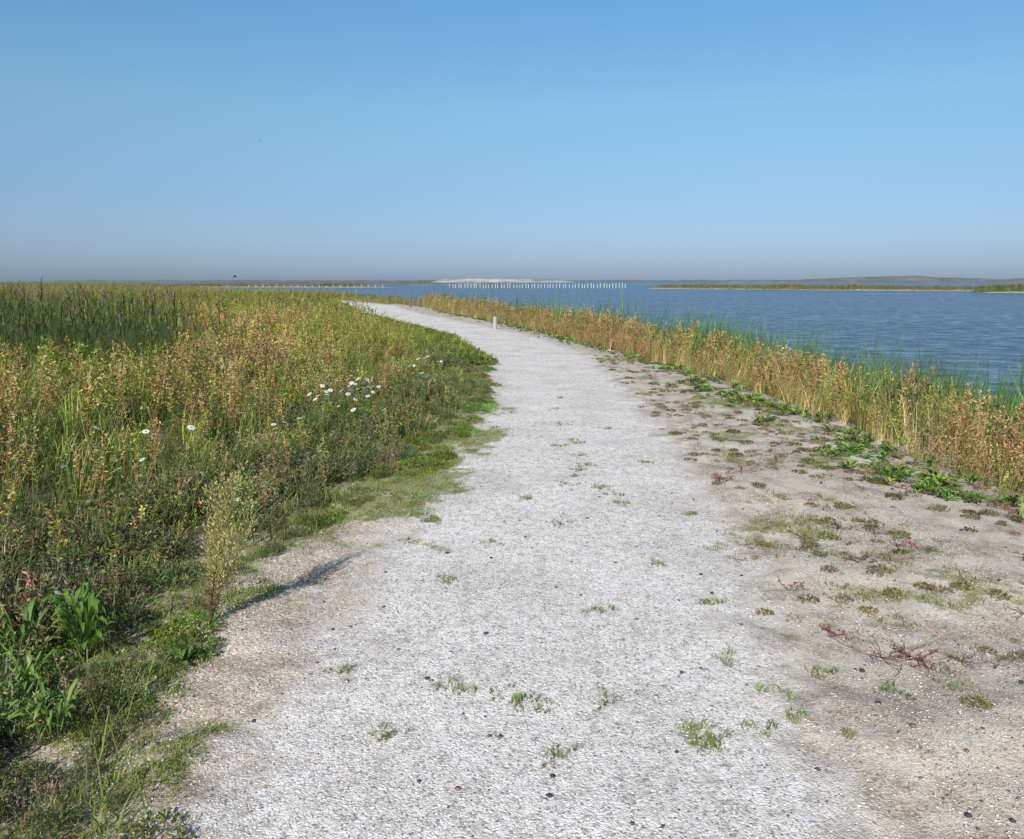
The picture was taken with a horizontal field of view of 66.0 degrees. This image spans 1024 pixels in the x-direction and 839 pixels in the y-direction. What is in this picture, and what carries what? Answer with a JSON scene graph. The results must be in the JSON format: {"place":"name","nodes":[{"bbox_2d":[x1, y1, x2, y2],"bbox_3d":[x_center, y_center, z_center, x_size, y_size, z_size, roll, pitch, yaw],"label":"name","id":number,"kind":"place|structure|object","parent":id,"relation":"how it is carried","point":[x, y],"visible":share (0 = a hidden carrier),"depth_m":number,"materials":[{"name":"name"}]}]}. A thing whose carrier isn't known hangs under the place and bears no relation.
{"place":"outdoors","nodes":[
{"label":"outdoors","id":0,"kind":"place"},
{"bbox_2d":[0,282,365,299],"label":"distant meadow","id":1,"kind":"structure","parent":0,"point":[140,287],"depth_m":106.40,"materials":[{"name":"green plant"}]},
{"bbox_2d":[124,282,370,286],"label":"bank grass","id":2,"kind":"structure","parent":1,"relation":"on","point":[282,285],"depth_m":352.58,"materials":[{"name":"green plant"}]},
{"bbox_2d":[0,287,387,324],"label":"meadow grass","id":3,"kind":"structure","parent":0,"point":[244,298],"depth_m":43.92,"materials":[{"name":"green plant"}]},
{"bbox_2d":[21,280,416,281],"bbox_3d":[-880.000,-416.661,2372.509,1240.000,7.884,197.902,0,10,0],"label":"shore","id":4,"kind":"structure","parent":0,"point":[220,281],"depth_m":2331.06,"materials":[{"name":"green plant"}]},
{"bbox_2d":[0,300,449,594],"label":"meadow grass","id":5,"kind":"structure","parent":0,"point":[185,438],"depth_m":9.61,"materials":[{"name":"green plant"}]},
{"bbox_2d":[229,283,533,285],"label":"bank","id":6,"kind":"structure","parent":0,"point":[423,284],"depth_m":457.57,"materials":[{"name":"green plant"}]},
{"bbox_2d":[219,281,449,284],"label":"bank grass","id":7,"kind":"structure","parent":6,"relation":"on","point":[332,282],"depth_m":490.70,"materials":[{"name":"green plant"}]},
{"bbox_2d":[434,278,573,281],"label":"sand dunes","id":8,"kind":"structure","parent":0,"point":[498,280],"depth_m":2348.62,"materials":[{"name":"white sand"}]},
{"bbox_2d":[0,300,1023,838],"bbox_3d":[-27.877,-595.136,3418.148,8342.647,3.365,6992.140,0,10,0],"label":"ground","id":9,"kind":"structure","parent":0,"point":[992,540],"depth_m":4.36,"materials":[{"name":"beige sand"}]},
{"bbox_2d":[0,582,132,742],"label":"broadleaf plant","id":10,"kind":"object","parent":9,"relation":"on","point":[74,607],"visible":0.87,"depth_m":3.50,"materials":[{"name":"green plant"}]},
{"bbox_2d":[0,278,245,374],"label":"reed bed","id":11,"kind":"object","parent":9,"relation":"on","point":[72,320],"visible":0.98,"depth_m":16.88,"materials":[{"name":"green plant"}]},
{"bbox_2d":[161,642,216,664],"bbox_3d":[-1.463,1.056,3.577,0.170,0.073,0.249,5,11,26],"label":"broadleaf plant","id":12,"kind":"object","parent":9,"relation":"on","point":[179,654],"visible":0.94,"depth_m":3.55,"materials":[{"name":"green plant"}]},
{"bbox_2d":[0,299,444,559],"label":"weed thicket","id":13,"kind":"object","parent":9,"relation":"on","point":[260,350],"visible":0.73,"depth_m":9.57,"materials":[{"name":"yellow plant"}]},
{"bbox_2d":[0,300,452,515],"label":"weed thicket","id":14,"kind":"object","parent":9,"relation":"on","point":[376,326],"visible":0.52,"depth_m":11.51,"materials":[{"name":"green plant"}]},
{"bbox_2d":[0,327,453,593],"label":"undergrowth","id":15,"kind":"object","parent":9,"relation":"on","point":[145,455],"visible":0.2,"depth_m":8.14,"materials":[{"name":"green plant"}]},
{"bbox_2d":[198,460,260,622],"bbox_3d":[-1.394,0.605,3.854,0.274,0.822,0.264,4,11,23],"label":"mugwort plant","id":16,"kind":"object","parent":9,"relation":"on","point":[216,560],"visible":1,"depth_m":3.82,"materials":[{"name":"green plant"}]},
{"bbox_2d":[13,352,454,680],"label":"daisy flowers","id":17,"kind":"object","parent":9,"relation":"on","point":[192,427],"visible":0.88,"depth_m":7.71,"materials":[{"name":"white plant"}]},
{"bbox_2d":[0,341,492,838],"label":"shrubs","id":18,"kind":"object","parent":9,"relation":"on","point":[16,598],"visible":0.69,"depth_m":4.86,"materials":[{"name":"green plant"}]},
{"bbox_2d":[0,364,500,838],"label":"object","id":19,"kind":"object","parent":9,"relation":"on","point":[201,619],"visible":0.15,"depth_m":3.67,"materials":[{"name":"green plant"}]},
{"bbox_2d":[43,334,469,651],"bbox_3d":[-1.587,-0.612,11.720,1.669,0.618,16.653,0,10,2],"label":"weed thicket","id":20,"kind":"object","parent":9,"relation":"on","point":[195,512],"visible":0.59,"depth_m":6.24,"materials":[{"name":"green plant"}]},
{"bbox_2d":[409,293,411,306],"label":"wooden post","id":21,"kind":"object","parent":9,"relation":"on","point":[410,302],"visible":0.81,"depth_m":53.36,"materials":[{"name":"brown wood"}]},
{"bbox_2d":[342,302,498,365],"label":"verge grass","id":22,"kind":"structure","parent":9,"relation":"on","point":[476,356],"depth_m":19.20,"materials":[{"name":"green plant"}]},
{"bbox_2d":[493,316,496,328],"bbox_3d":[-0.620,-3.409,28.438,0.148,0.610,0.148,-4,11,-22],"label":"wooden post","id":23,"kind":"object","parent":9,"relation":"on","point":[494,322],"visible":0.81,"depth_m":28.38,"materials":[{"name":"grey wood"}]},
{"bbox_2d":[0,328,1022,838],"bbox_3d":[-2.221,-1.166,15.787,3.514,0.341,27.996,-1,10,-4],"label":"verge grass","id":24,"kind":"structure","parent":9,"relation":"on","point":[101,746],"depth_m":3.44,"materials":[{"name":"green plant"}]},
{"bbox_2d":[49,419,1023,837],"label":"pebbles","id":25,"kind":"object","parent":9,"relation":"on","point":[553,775],"visible":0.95,"depth_m":3.47,"materials":[{"name":"grey stone"}]},
{"bbox_2d":[128,454,1023,680],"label":"dry twigs","id":26,"kind":"object","parent":9,"relation":"on","point":[862,487],"visible":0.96,"depth_m":3.89,"materials":[{"name":"brown plant"}]},
{"bbox_2d":[405,291,1023,517],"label":"reed belt","id":27,"kind":"object","parent":9,"relation":"on","point":[1016,440],"visible":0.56,"depth_m":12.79,"materials":[{"name":"yellow plant"}]},
{"bbox_2d":[418,298,1023,487],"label":"reed belt","id":28,"kind":"object","parent":9,"relation":"on","point":[820,408],"visible":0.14,"depth_m":10.59,"materials":[{"name":"beige plant"}]},
{"bbox_2d":[427,286,1023,479],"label":"reed belt","id":29,"kind":"object","parent":9,"relation":"on","point":[1004,401],"visible":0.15,"depth_m":14.23,"materials":[{"name":"green plant"}]},
{"bbox_2d":[434,310,1023,507],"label":"creeping plant","id":30,"kind":"object","parent":9,"relation":"on","point":[855,433],"visible":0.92,"depth_m":8.38,"materials":[{"name":"green plant"}]},
{"bbox_2d":[591,355,1023,838],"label":"grass tufts","id":31,"kind":"object","parent":9,"relation":"on","point":[832,536],"visible":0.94,"depth_m":5.96,"materials":[{"name":"green plant"}]},
{"bbox_2d":[665,379,993,499],"bbox_3d":[3.339,-0.009,9.830,1.374,0.195,7.448,0,10,-2],"label":"creeping plant","id":32,"kind":"object","parent":9,"relation":"on","point":[891,474],"visible":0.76,"depth_m":7.23,"materials":[{"name":"green plant"}]},
{"bbox_2d":[0,282,1023,416],"bbox_3d":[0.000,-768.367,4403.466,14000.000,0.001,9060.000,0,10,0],"label":"lake water","id":33,"kind":"structure","parent":0,"point":[990,324],"depth_m":66.80,"materials":[{"name":"blue liquid"}]},
{"bbox_2d":[191,286,357,286],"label":"sand spit","id":34,"kind":"structure","parent":33,"relation":"in","point":[278,286],"depth_m":350.99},
{"bbox_2d":[221,288,418,305],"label":"reed belt","id":35,"kind":"object","parent":33,"relation":"on","point":[385,300],"visible":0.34,"depth_m":64.92,"materials":[{"name":"green plant"}]},
{"bbox_2d":[269,284,382,287],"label":"wooden pile row","id":36,"kind":"object","parent":33,"relation":"in","point":[347,286],"visible":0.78,"depth_m":335.03,"materials":[{"name":"grey wood"}]},
{"bbox_2d":[449,283,625,287],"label":"wooden pile row","id":37,"kind":"object","parent":33,"relation":"in","point":[544,285],"visible":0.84,"depth_m":311.36,"materials":[{"name":"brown wood"}]},
{"bbox_2d":[647,288,972,290],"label":"sand spit","id":38,"kind":"structure","parent":33,"relation":"in","point":[820,289],"depth_m":225.02,"materials":[{"name":"beige sand"}]},
{"bbox_2d":[645,282,1023,290],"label":"spit grass","id":39,"kind":"structure","parent":38,"relation":"on","point":[806,287],"depth_m":233.23,"materials":[{"name":"green plant"}]},
{"bbox_2d":[978,291,1023,292],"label":"sand spit","id":40,"kind":"structure","parent":33,"relation":"in","point":[1004,292],"depth_m":175.65,"materials":[{"name":"beige sand"}]},
{"bbox_2d":[960,283,1023,292],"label":"spit grass","id":41,"kind":"structure","parent":40,"relation":"on","point":[998,288],"depth_m":177.90,"materials":[{"name":"green plant"}]},
{"bbox_2d":[0,0,1023,281],"label":"sky","id":42,"kind":"structure","parent":0,"point":[574,140],"materials":[{"name":"blue"}]},
{"bbox_2d":[67,302,1023,838],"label":"gravel path","id":43,"kind":"structure","parent":0,"point":[535,376],"depth_m":3.52,"materials":[{"name":"grey gravel"}]},
{"bbox_2d":[307,396,919,770],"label":"grass tufts","id":44,"kind":"object","parent":43,"relation":"on","point":[708,738],"visible":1,"depth_m":3.32,"materials":[{"name":"green plant"}]},
{"bbox_2d":[394,280,795,281],"bbox_3d":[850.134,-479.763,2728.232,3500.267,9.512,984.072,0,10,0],"label":"shore","id":45,"kind":"structure","parent":0,"point":[618,280],"depth_m":2919.38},
{"bbox_2d":[692,280,1023,282],"bbox_3d":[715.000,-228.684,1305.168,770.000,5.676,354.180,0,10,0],"label":"shore","id":46,"kind":"structure","parent":0,"point":[838,281],"depth_m":1340.83,"materials":[{"name":"green plant"}]},
{"bbox_2d":[796,276,1023,280],"bbox_3d":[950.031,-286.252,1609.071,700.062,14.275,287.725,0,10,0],"label":"shore","id":47,"kind":"structure","parent":0,"point":[911,278],"depth_m":1633.04,"materials":[{"name":"green plant"}]}
]}

